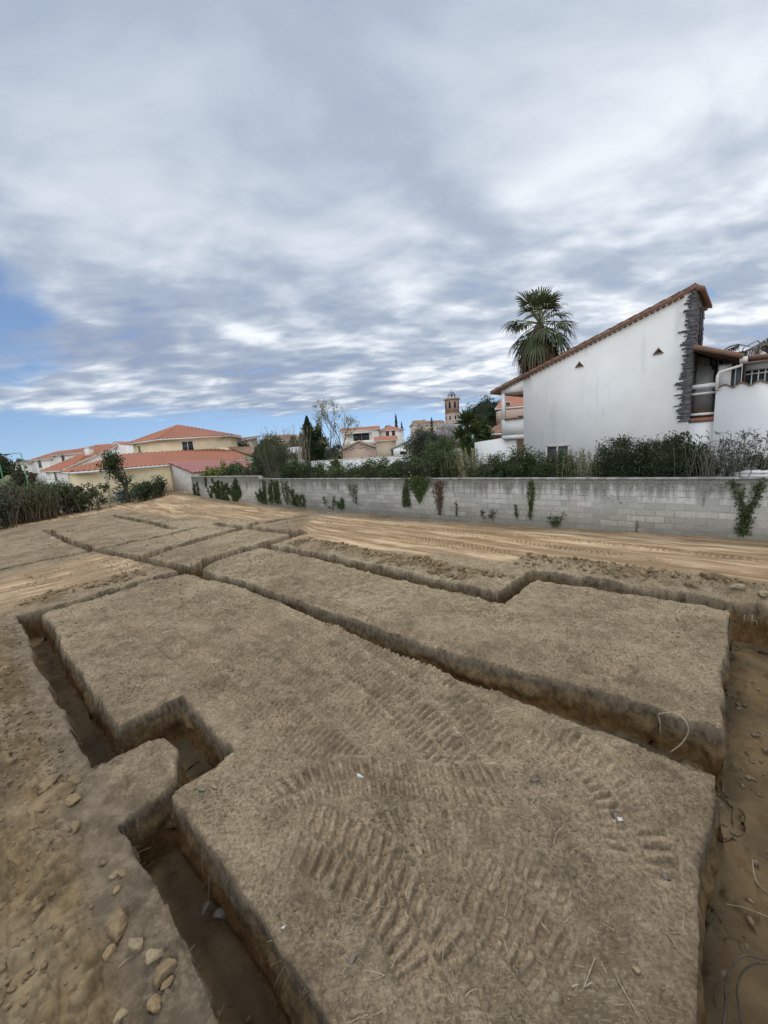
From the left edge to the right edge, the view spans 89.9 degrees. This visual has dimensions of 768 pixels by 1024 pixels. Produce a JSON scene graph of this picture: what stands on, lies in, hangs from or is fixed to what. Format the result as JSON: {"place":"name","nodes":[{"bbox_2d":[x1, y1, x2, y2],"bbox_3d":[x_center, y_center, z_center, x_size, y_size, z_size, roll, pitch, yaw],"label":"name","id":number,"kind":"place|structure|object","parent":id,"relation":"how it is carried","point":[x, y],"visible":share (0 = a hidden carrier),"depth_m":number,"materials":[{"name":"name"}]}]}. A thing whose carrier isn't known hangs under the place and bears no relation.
{"place":"outdoors","nodes":[
{"label":"outdoors","id":0,"kind":"place"},
{"bbox_2d":[0,440,767,1023],"bbox_3d":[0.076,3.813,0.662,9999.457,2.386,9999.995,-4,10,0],"label":"ground","id":1,"kind":"structure","parent":0,"point":[226,962],"depth_m":3.92,"materials":[{"name":"soil"}]},
{"bbox_2d":[0,453,21,478],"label":"tree","id":2,"kind":"object","parent":1,"relation":"on","point":[5,464],"visible":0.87,"depth_m":73.75,"materials":[{"name":"green plant"}]},
{"bbox_2d":[0,485,23,529],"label":"dense bush","id":3,"kind":"object","parent":1,"relation":"on","point":[8,521],"visible":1,"depth_m":22.09,"materials":[{"name":"green plant"}]},
{"bbox_2d":[0,479,31,523],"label":"wild bush","id":4,"kind":"object","parent":1,"relation":"on","point":[11,491],"visible":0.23,"depth_m":23.80,"materials":[{"name":"green plant"}]},
{"bbox_2d":[6,464,30,489],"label":"tree","id":5,"kind":"object","parent":1,"relation":"on","point":[18,475],"visible":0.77,"depth_m":43.09,"materials":[{"name":"green plant"}]},
{"bbox_2d":[13,460,37,486],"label":"white house","id":6,"kind":"structure","parent":1,"relation":"on","point":[28,463],"depth_m":93.52,"materials":[{"name":"paint"}]},
{"bbox_2d":[1,481,55,509],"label":"wild bush","id":7,"kind":"object","parent":1,"relation":"on","point":[29,487],"visible":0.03,"depth_m":25.58,"materials":[{"name":"green plant"}]},
{"bbox_2d":[25,464,38,485],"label":"tree","id":8,"kind":"object","parent":1,"relation":"on","point":[31,476],"visible":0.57,"depth_m":47.21,"materials":[{"name":"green plant"}]},
{"bbox_2d":[6,481,64,523],"bbox_3d":[-22.232,-0.639,24.214,2.491,2.451,3.663,1,11,29],"label":"bramble thicket","id":9,"kind":"object","parent":1,"relation":"on","point":[49,501],"visible":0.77,"depth_m":24.40,"materials":[{"name":"green plant"}]},
{"bbox_2d":[37,773,61,795],"bbox_3d":[-3.438,2.778,3.939,0.150,0.102,0.258,-7,10,-15],"label":"stone","id":10,"kind":"object","parent":1,"relation":"on","point":[46,783],"visible":0.94,"depth_m":3.90,"materials":[{"name":"stone"}]},
{"bbox_2d":[26,782,75,814],"bbox_3d":[-3.268,2.790,3.771,0.268,0.118,0.374,2,12,31],"label":"stone","id":11,"kind":"object","parent":1,"relation":"on","point":[48,799],"visible":0.96,"depth_m":3.73,"materials":[{"name":"stone"}]},
{"bbox_2d":[29,449,74,485],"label":"white house","id":12,"kind":"structure","parent":1,"relation":"on","point":[42,462],"depth_m":73.49,"materials":[{"name":"paint"}]},
{"bbox_2d":[28,477,83,514],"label":"dark shrub","id":13,"kind":"object","parent":1,"relation":"on","point":[66,505],"visible":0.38,"depth_m":26.57,"materials":[{"name":"green plant"}]},
{"bbox_2d":[64,793,81,806],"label":"stone","id":14,"kind":"object","parent":1,"relation":"on","point":[70,800],"visible":1,"depth_m":3.73,"materials":[{"name":"stone"}]},
{"bbox_2d":[67,775,80,785],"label":"stone","id":15,"kind":"object","parent":1,"relation":"on","point":[75,780],"visible":0.69,"depth_m":3.96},
{"bbox_2d":[68,820,82,834],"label":"stone","id":16,"kind":"object","parent":1,"relation":"on","point":[75,827],"visible":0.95,"depth_m":3.45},
{"bbox_2d":[48,444,110,464],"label":"white house","id":17,"kind":"structure","parent":1,"relation":"on","point":[60,457],"depth_m":64.02,"materials":[{"name":"paint"}]},
{"bbox_2d":[40,444,133,485],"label":"white house","id":18,"kind":"structure","parent":1,"relation":"on","point":[88,455],"depth_m":51.34,"materials":[{"name":"ceramic"}]},
{"bbox_2d":[66,482,112,512],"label":"thin shrub","id":19,"kind":"object","parent":1,"relation":"on","point":[85,497],"visible":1,"depth_m":27.07,"materials":[{"name":"green plant"}]},
{"bbox_2d":[102,943,116,962],"bbox_3d":[-1.814,2.915,2.539,0.068,0.052,0.102,-4,10,0],"label":"stone","id":20,"kind":"object","parent":1,"relation":"on","point":[109,952],"visible":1,"depth_m":2.53,"materials":[{"name":"stone"}]},
{"bbox_2d":[95,449,135,503],"bbox_3d":[-20.666,-2.802,30.338,2.693,4.371,2.862,-2,10,12],"label":"tree","id":21,"kind":"object","parent":1,"relation":"on","point":[111,461],"visible":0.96,"depth_m":29.90,"materials":[{"name":"green plant"}]},
{"bbox_2d":[104,905,127,943],"bbox_3d":[-1.879,2.886,2.695,0.142,0.117,0.264,-13,13,-41],"label":"stone","id":22,"kind":"object","parent":1,"relation":"on","point":[115,925],"visible":0.98,"depth_m":2.67,"materials":[{"name":"stone"}]},
{"bbox_2d":[113,1008,128,1023],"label":"stone","id":23,"kind":"object","parent":1,"relation":"on","point":[121,1014],"visible":1,"depth_m":2.24,"materials":[{"name":"stone"}]},
{"bbox_2d":[128,937,142,953],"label":"stone","id":24,"kind":"object","parent":1,"relation":"on","point":[135,945],"visible":0.97,"depth_m":2.54,"materials":[{"name":"stone"}]},
{"bbox_2d":[127,474,172,501],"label":"shrub","id":25,"kind":"object","parent":1,"relation":"on","point":[148,489],"visible":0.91,"depth_m":30.45,"materials":[{"name":"green plant"}]},
{"bbox_2d":[147,993,160,1013],"bbox_3d":[-1.363,2.919,2.282,0.098,0.076,0.072,5,13,42],"label":"stone","id":26,"kind":"object","parent":1,"relation":"on","point":[154,1004],"visible":1,"depth_m":2.26,"materials":[{"name":"stone"}]},
{"bbox_2d":[145,948,163,965],"bbox_3d":[-1.490,2.881,2.499,0.098,0.082,0.092,-10,11,-30],"label":"stone","id":27,"kind":"object","parent":1,"relation":"on","point":[153,955],"visible":1,"depth_m":2.48,"materials":[{"name":"stone"}]},
{"bbox_2d":[61,425,264,505],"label":"cream house","id":28,"kind":"structure","parent":1,"relation":"on","point":[152,455],"depth_m":38.59,"materials":[{"name":"white paint"}]},
{"bbox_2d":[181,441,193,450],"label":"window","id":29,"kind":"structure","parent":28,"relation":"in","point":[186,445],"depth_m":40.97,"materials":[{"name":"white paint"}]},
{"bbox_2d":[152,957,177,989],"bbox_3d":[-1.381,2.897,2.422,0.097,0.119,0.140,4,13,39],"label":"stone","id":30,"kind":"object","parent":1,"relation":"on","point":[165,969],"visible":0.84,"depth_m":2.40,"materials":[{"name":"stone"}]},
{"bbox_2d":[160,975,173,991],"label":"stone","id":31,"kind":"object","parent":1,"relation":"on","point":[167,982],"visible":1,"depth_m":2.36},
{"bbox_2d":[201,901,211,915],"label":"stone","id":32,"kind":"object","parent":1,"relation":"on","point":[206,905],"visible":1,"depth_m":3.19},
{"bbox_2d":[168,459,251,493],"bbox_3d":[-15.331,-3.105,35.220,6.219,3.530,7.653,-13,13,-42],"label":"lean to shed","id":33,"kind":"object","parent":1,"relation":"on","point":[182,472],"visible":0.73,"depth_m":33.70,"materials":[{"name":"paint"}]},
{"bbox_2d":[198,458,232,475],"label":"clipped hedge","id":34,"kind":"object","parent":1,"relation":"on","point":[208,471],"visible":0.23,"depth_m":29.69,"materials":[{"name":"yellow plant"}]},
{"bbox_2d":[213,907,225,921],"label":"stone","id":35,"kind":"object","parent":1,"relation":"on","point":[219,915],"visible":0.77,"depth_m":3.13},
{"bbox_2d":[225,461,268,476],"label":"clipped hedge","id":36,"kind":"object","parent":1,"relation":"on","point":[232,470],"visible":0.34,"depth_m":27.80,"materials":[{"name":"green plant"}]},
{"bbox_2d":[238,436,259,447],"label":"beige house","id":37,"kind":"structure","parent":1,"relation":"on","point":[250,440],"depth_m":55.97,"materials":[{"name":"paint"}]},
{"bbox_2d":[245,430,288,477],"bbox_3d":[-9.761,-4.350,32.716,4.339,5.096,4.102,-4,10,0],"label":"laurel tree","id":38,"kind":"object","parent":1,"relation":"on","point":[262,468],"visible":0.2,"depth_m":31.84,"materials":[{"name":"green plant"}]},
{"bbox_2d":[250,432,299,477],"bbox_3d":[-7.580,-3.384,26.928,3.574,4.467,2.823,1,11,28],"label":"willowy shrub","id":39,"kind":"object","parent":1,"relation":"on","point":[275,457],"visible":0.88,"depth_m":26.43,"materials":[{"name":"green plant"}]},
{"bbox_2d":[274,424,310,467],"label":"giant reeds","id":40,"kind":"object","parent":1,"relation":"on","point":[300,456],"visible":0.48,"depth_m":35.19,"materials":[{"name":"plant"}]},
{"bbox_2d":[275,455,326,477],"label":"laurel bush","id":41,"kind":"object","parent":1,"relation":"on","point":[295,469],"visible":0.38,"depth_m":23.19,"materials":[{"name":"green plant"}]},
{"bbox_2d":[298,415,323,461],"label":"dark conifer","id":42,"kind":"object","parent":1,"relation":"on","point":[312,448],"visible":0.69,"depth_m":51.40,"materials":[{"name":"green plant"}]},
{"bbox_2d":[314,423,329,460],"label":"dark conifer","id":43,"kind":"object","parent":1,"relation":"on","point":[319,436],"visible":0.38,"depth_m":52.46,"materials":[{"name":"green plant"}]},
{"bbox_2d":[312,463,352,477],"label":"loose hedge","id":44,"kind":"object","parent":1,"relation":"on","point":[332,472],"visible":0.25,"depth_m":21.66,"materials":[{"name":"green plant"}]},
{"bbox_2d":[323,443,344,459],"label":"soft bush","id":45,"kind":"object","parent":1,"relation":"on","point":[331,451],"visible":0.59,"depth_m":35.14,"materials":[{"name":"green plant"}]},
{"bbox_2d":[310,398,359,458],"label":"bare tree","id":46,"kind":"object","parent":1,"relation":"on","point":[323,415],"visible":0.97,"depth_m":42.99,"materials":[{"name":"grey plant"}]},
{"bbox_2d":[328,453,345,470],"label":"soft bush","id":47,"kind":"object","parent":1,"relation":"on","point":[335,462],"visible":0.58,"depth_m":30.50,"materials":[{"name":"green plant"}]},
{"bbox_2d":[340,440,377,458],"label":"gabled house","id":48,"kind":"structure","parent":1,"relation":"on","point":[359,449],"depth_m":61.20,"materials":[{"name":"paint"}]},
{"bbox_2d":[340,426,379,458],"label":"modern house","id":49,"kind":"structure","parent":1,"relation":"on","point":[368,434],"depth_m":90.19,"materials":[{"name":"paint"}]},
{"bbox_2d":[311,455,409,471],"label":"garden wall","id":50,"kind":"structure","parent":1,"relation":"on","point":[356,460],"depth_m":34.04,"materials":[{"name":"white paint"}]},
{"bbox_2d":[342,456,403,477],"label":"clipped hedge","id":51,"kind":"object","parent":1,"relation":"on","point":[375,470],"visible":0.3,"depth_m":19.96,"materials":[{"name":"green plant"}]},
{"bbox_2d":[25,546,731,1020],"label":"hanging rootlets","id":52,"kind":"object","parent":1,"relation":"on","point":[217,866],"visible":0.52,"depth_m":3.50,"materials":[{"name":"plant"}]},
{"bbox_2d":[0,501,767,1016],"bbox_3d":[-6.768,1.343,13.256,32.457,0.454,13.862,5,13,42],"label":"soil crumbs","id":53,"kind":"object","parent":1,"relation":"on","point":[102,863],"visible":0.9,"depth_m":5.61,"materials":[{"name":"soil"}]},
{"bbox_2d":[374,435,397,456],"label":"house","id":54,"kind":"structure","parent":1,"relation":"on","point":[385,444],"depth_m":78.96,"materials":[{"name":"paint"}]},
{"bbox_2d":[378,426,404,448],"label":"white house","id":55,"kind":"structure","parent":1,"relation":"on","point":[390,431],"depth_m":96.15,"materials":[{"name":"paint"}]},
{"bbox_2d":[62,546,729,1023],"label":"dry straw","id":56,"kind":"object","parent":1,"relation":"on","point":[462,786],"visible":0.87,"depth_m":3.87,"materials":[{"name":"plant"}]},
{"bbox_2d":[393,448,408,455],"bbox_3d":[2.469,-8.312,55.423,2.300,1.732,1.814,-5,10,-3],"label":"delivery van","id":57,"kind":"object","parent":1,"relation":"on","point":[397,452],"visible":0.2,"depth_m":54.48,"materials":[{"name":"white paint"}]},
{"bbox_2d":[400,424,445,461],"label":"grey bush","id":58,"kind":"object","parent":1,"relation":"on","point":[415,445],"visible":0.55,"depth_m":42.11,"materials":[{"name":"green plant"}]},
{"bbox_2d":[386,446,463,477],"bbox_3d":[2.046,-1.643,18.115,3.815,2.827,2.098,4,13,38],"label":"mixed hedge","id":59,"kind":"object","parent":1,"relation":"on","point":[407,468],"visible":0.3,"depth_m":17.64,"materials":[{"name":"green plant"}]},
{"bbox_2d":[409,420,447,440],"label":"village house","id":60,"kind":"structure","parent":1,"relation":"on","point":[412,426],"depth_m":129.88,"materials":[{"name":"paint"}]},
{"bbox_2d":[418,435,459,462],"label":"grey bush","id":61,"kind":"object","parent":1,"relation":"on","point":[445,443],"visible":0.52,"depth_m":34.78,"materials":[{"name":"green plant"}]},
{"bbox_2d":[444,389,459,447],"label":"bell tower","id":62,"kind":"structure","parent":1,"relation":"on","point":[451,408],"depth_m":143.91,"materials":[{"name":"stone"}]},
{"bbox_2d":[436,448,490,477],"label":"bamboo clump","id":63,"kind":"object","parent":1,"relation":"on","point":[459,467],"visible":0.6,"depth_m":16.60,"materials":[{"name":"plant"}]},
{"bbox_2d":[449,407,495,476],"bbox_3d":[4.797,-3.298,20.732,2.614,4.726,1.832,-4,10,0],"label":"giant yucca","id":64,"kind":"object","parent":1,"relation":"on","point":[478,428],"visible":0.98,"depth_m":20.41,"materials":[{"name":"green plant"}]},
{"bbox_2d":[191,475,767,539],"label":"block wall","id":65,"kind":"structure","parent":1,"relation":"on","point":[694,506],"depth_m":13.74,"materials":[{"name":"concrete"}]},
{"bbox_2d":[209,477,238,501],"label":"ivy","id":66,"kind":"object","parent":65,"relation":"attached to","point":[223,493],"visible":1,"depth_m":27.61,"materials":[{"name":"green plant"}]},
{"bbox_2d":[233,477,241,498],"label":"ivy","id":67,"kind":"object","parent":65,"relation":"attached to","point":[238,494],"visible":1,"depth_m":26.46,"materials":[{"name":"green plant"}]},
{"bbox_2d":[255,489,265,503],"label":"ivy","id":68,"kind":"object","parent":65,"relation":"attached to","point":[260,496],"visible":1,"depth_m":24.93,"materials":[{"name":"green plant"}]},
{"bbox_2d":[261,480,273,504],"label":"ivy","id":69,"kind":"object","parent":65,"relation":"attached to","point":[270,498],"visible":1,"depth_m":24.38,"materials":[{"name":"green plant"}]},
{"bbox_2d":[269,480,281,504],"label":"ivy","id":70,"kind":"object","parent":65,"relation":"attached to","point":[276,491],"visible":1,"depth_m":23.83,"materials":[{"name":"green plant"}]},
{"bbox_2d":[280,480,293,505],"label":"ivy","id":71,"kind":"object","parent":65,"relation":"attached to","point":[287,495],"visible":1,"depth_m":23.21,"materials":[{"name":"green plant"}]},
{"bbox_2d":[290,490,305,507],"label":"ivy","id":72,"kind":"object","parent":65,"relation":"attached to","point":[296,497],"visible":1,"depth_m":22.66,"materials":[{"name":"green plant"}]},
{"bbox_2d":[322,496,344,508],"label":"ivy","id":73,"kind":"object","parent":65,"relation":"attached to","point":[339,505],"visible":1,"depth_m":20.69,"materials":[{"name":"green plant"}]},
{"bbox_2d":[401,479,411,507],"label":"ivy","id":74,"kind":"object","parent":65,"relation":"attached to","point":[405,501],"visible":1,"depth_m":17.80,"materials":[{"name":"green plant"}]},
{"bbox_2d":[401,475,433,503],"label":"ivy","id":75,"kind":"object","parent":65,"relation":"attached to","point":[419,484],"visible":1,"depth_m":17.27,"materials":[{"name":"green plant"}]},
{"bbox_2d":[429,479,446,515],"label":"ivy","id":76,"kind":"object","parent":65,"relation":"attached to","point":[439,496],"visible":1,"depth_m":16.73,"materials":[{"name":"brown plant"}]},
{"bbox_2d":[526,480,535,519],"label":"ivy","id":77,"kind":"object","parent":65,"relation":"attached to","point":[530,503],"visible":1,"depth_m":14.31,"materials":[{"name":"green plant"}]},
{"bbox_2d":[546,512,566,527],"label":"ivy","id":78,"kind":"object","parent":65,"relation":"attached to","point":[556,521],"visible":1,"depth_m":13.91,"materials":[{"name":"green plant"}]},
{"bbox_2d":[721,478,767,537],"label":"ivy","id":79,"kind":"object","parent":65,"relation":"attached to","point":[745,521],"visible":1,"depth_m":10.73,"materials":[{"name":"green plant"}]},
{"bbox_2d":[460,394,500,439],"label":"stone pine","id":80,"kind":"object","parent":1,"relation":"on","point":[487,407],"visible":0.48,"depth_m":58.76,"materials":[{"name":"green plant"}]},
{"bbox_2d":[475,438,517,466],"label":"garden wall","id":81,"kind":"structure","parent":1,"relation":"on","point":[491,447],"depth_m":18.99,"materials":[{"name":"white paint"}]},
{"bbox_2d":[466,442,543,477],"bbox_3d":[4.998,-1.468,15.888,3.182,2.757,1.886,4,13,38],"label":"flowering hedge","id":82,"kind":"object","parent":1,"relation":"on","point":[512,466],"visible":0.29,"depth_m":15.38,"materials":[{"name":"green plant"}]},
{"bbox_2d":[491,417,523,456],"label":"tiled outbuilding","id":83,"kind":"structure","parent":1,"relation":"on","point":[498,432],"depth_m":25.70,"materials":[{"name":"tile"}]},
{"bbox_2d":[495,396,523,423],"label":"pink house","id":84,"kind":"structure","parent":1,"relation":"on","point":[514,406],"depth_m":34.32,"materials":[{"name":"paint"}]},
{"bbox_2d":[317,540,746,588],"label":"soil clods","id":85,"kind":"object","parent":1,"relation":"on","point":[436,563],"visible":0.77,"depth_m":9.88,"materials":[{"name":"soil"}]},
{"bbox_2d":[499,286,577,376],"bbox_3d":[8.545,-6.618,21.234,3.856,10.919,3.744,4,13,39],"label":"fan palm","id":86,"kind":"object","parent":1,"relation":"on","point":[537,347],"visible":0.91,"depth_m":20.15,"materials":[{"name":"green plant"}]},
{"bbox_2d":[519,447,577,476],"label":"clipped hedge","id":87,"kind":"object","parent":1,"relation":"on","point":[541,469],"visible":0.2,"depth_m":14.51,"materials":[{"name":"green plant"}]},
{"bbox_2d":[548,447,614,476],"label":"bamboo clump","id":88,"kind":"object","parent":1,"relation":"on","point":[590,466],"visible":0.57,"depth_m":13.80,"materials":[{"name":"plant"}]},
{"bbox_2d":[610,808,624,825],"bbox_3d":[1.952,2.546,3.218,0.081,0.047,0.113,-3,10,8],"label":"crushed can","id":89,"kind":"object","parent":1,"relation":"on","point":[616,815],"visible":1,"depth_m":3.22,"materials":[{"name":"metal"}]},
{"bbox_2d":[490,283,767,476],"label":"white house","id":90,"kind":"structure","parent":1,"relation":"on","point":[660,369],"depth_m":14.25,"materials":[{"name":"paint"}]},
{"bbox_2d":[545,444,569,462],"bbox_3d":[7.584,-2.376,16.820,1.010,1.100,0.060,5,14,43],"label":"window","id":91,"kind":"structure","parent":90,"relation":"in","point":[548,448],"depth_m":16.81,"materials":[{"name":"white glass"}]},
{"bbox_2d":[699,307,703,344],"bbox_3d":[11.649,-6.712,14.123,0.014,1.400,0.770,5,14,43],"label":"slit window","id":92,"kind":"structure","parent":90,"relation":"in","point":[700,333],"depth_m":14.01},
{"bbox_2d":[695,408,711,417],"bbox_3d":[11.375,-3.525,13.702,0.440,0.310,0.320,5,14,43],"label":"storage crate","id":93,"kind":"object","parent":90,"relation":"on","point":[704,410],"visible":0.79,"depth_m":13.60,"materials":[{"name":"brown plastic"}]},
{"bbox_2d":[711,350,747,416],"bbox_3d":[12.241,-4.511,13.659,0.970,2.170,0.125,5,14,43],"label":"balcony door","id":94,"kind":"structure","parent":90,"relation":"in","point":[738,375],"depth_m":13.54,"materials":[{"name":"white glass"}]},
{"bbox_2d":[745,368,767,384],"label":"long window","id":95,"kind":"structure","parent":90,"relation":"in","point":[752,376],"depth_m":13.45,"materials":[{"name":"white glass"}]},
{"bbox_2d":[592,430,694,502],"bbox_3d":[8.584,-1.310,12.867,2.814,2.768,2.202,4,13,38],"label":"hedge","id":96,"kind":"object","parent":1,"relation":"on","point":[647,460],"visible":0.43,"depth_m":12.37,"materials":[{"name":"green plant"}]},
{"bbox_2d":[658,712,688,752],"bbox_3d":[3.176,2.400,4.241,0.157,0.416,0.288,-4,10,0],"label":"root","id":97,"kind":"object","parent":1,"relation":"on","point":[685,738],"visible":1,"depth_m":4.15,"materials":[{"name":"beige plant"}]},
{"bbox_2d":[663,430,722,476],"bbox_3d":[9.870,-1.345,12.473,1.688,2.780,1.662,4,13,38],"label":"viburnum bush","id":98,"kind":"object","parent":1,"relation":"on","point":[694,448],"visible":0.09,"depth_m":12.13,"materials":[{"name":"green plant"}]},
{"bbox_2d":[674,440,731,476],"bbox_3d":[9.506,-0.997,11.632,1.383,2.336,1.082,4,13,38],"label":"bare cane clump","id":99,"kind":"object","parent":1,"relation":"on","point":[703,469],"visible":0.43,"depth_m":11.52,"materials":[{"name":"grey plant"}]},
{"bbox_2d":[699,570,727,580],"bbox_3d":[6.517,1.256,7.616,0.449,0.205,0.304,1,11,27],"label":"stone","id":100,"kind":"object","parent":1,"relation":"on","point":[708,574],"visible":0.88,"depth_m":7.53,"materials":[{"name":"stone"}]},
{"bbox_2d":[691,427,767,476],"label":"oleander shrub","id":101,"kind":"object","parent":1,"relation":"on","point":[736,466],"visible":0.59,"depth_m":11.04,"materials":[{"name":"green plant"}]},
{"bbox_2d":[722,954,765,1023],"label":"root","id":102,"kind":"object","parent":1,"relation":"on","point":[737,959],"visible":1,"depth_m":2.59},
{"bbox_2d":[731,469,767,476],"bbox_3d":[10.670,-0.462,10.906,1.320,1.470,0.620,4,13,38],"label":"car","id":103,"kind":"object","parent":1,"relation":"on","point":[754,472],"visible":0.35,"depth_m":10.73,"materials":[{"name":"paint"}]},
{"bbox_2d":[736,962,767,1023],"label":"root","id":104,"kind":"object","parent":1,"relation":"on","point":[740,977],"visible":1,"depth_m":2.60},
{"bbox_2d":[751,449,767,473],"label":"dark bush","id":105,"kind":"object","parent":1,"relation":"on","point":[759,466],"visible":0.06,"depth_m":10.93,"materials":[{"name":"green plant"}]},
{"bbox_2d":[0,0,767,463],"label":"sky","id":106,"kind":"structure","parent":0,"point":[236,217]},
{"bbox_2d":[432,421,458,450],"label":"tree","id":107,"kind":"object","parent":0,"point":[447,432],"visible":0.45,"depth_m":47.27,"materials":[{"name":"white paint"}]},
{"bbox_2d":[742,338,767,355],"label":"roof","id":108,"kind":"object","parent":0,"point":[762,347],"visible":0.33,"depth_m":16.77,"materials":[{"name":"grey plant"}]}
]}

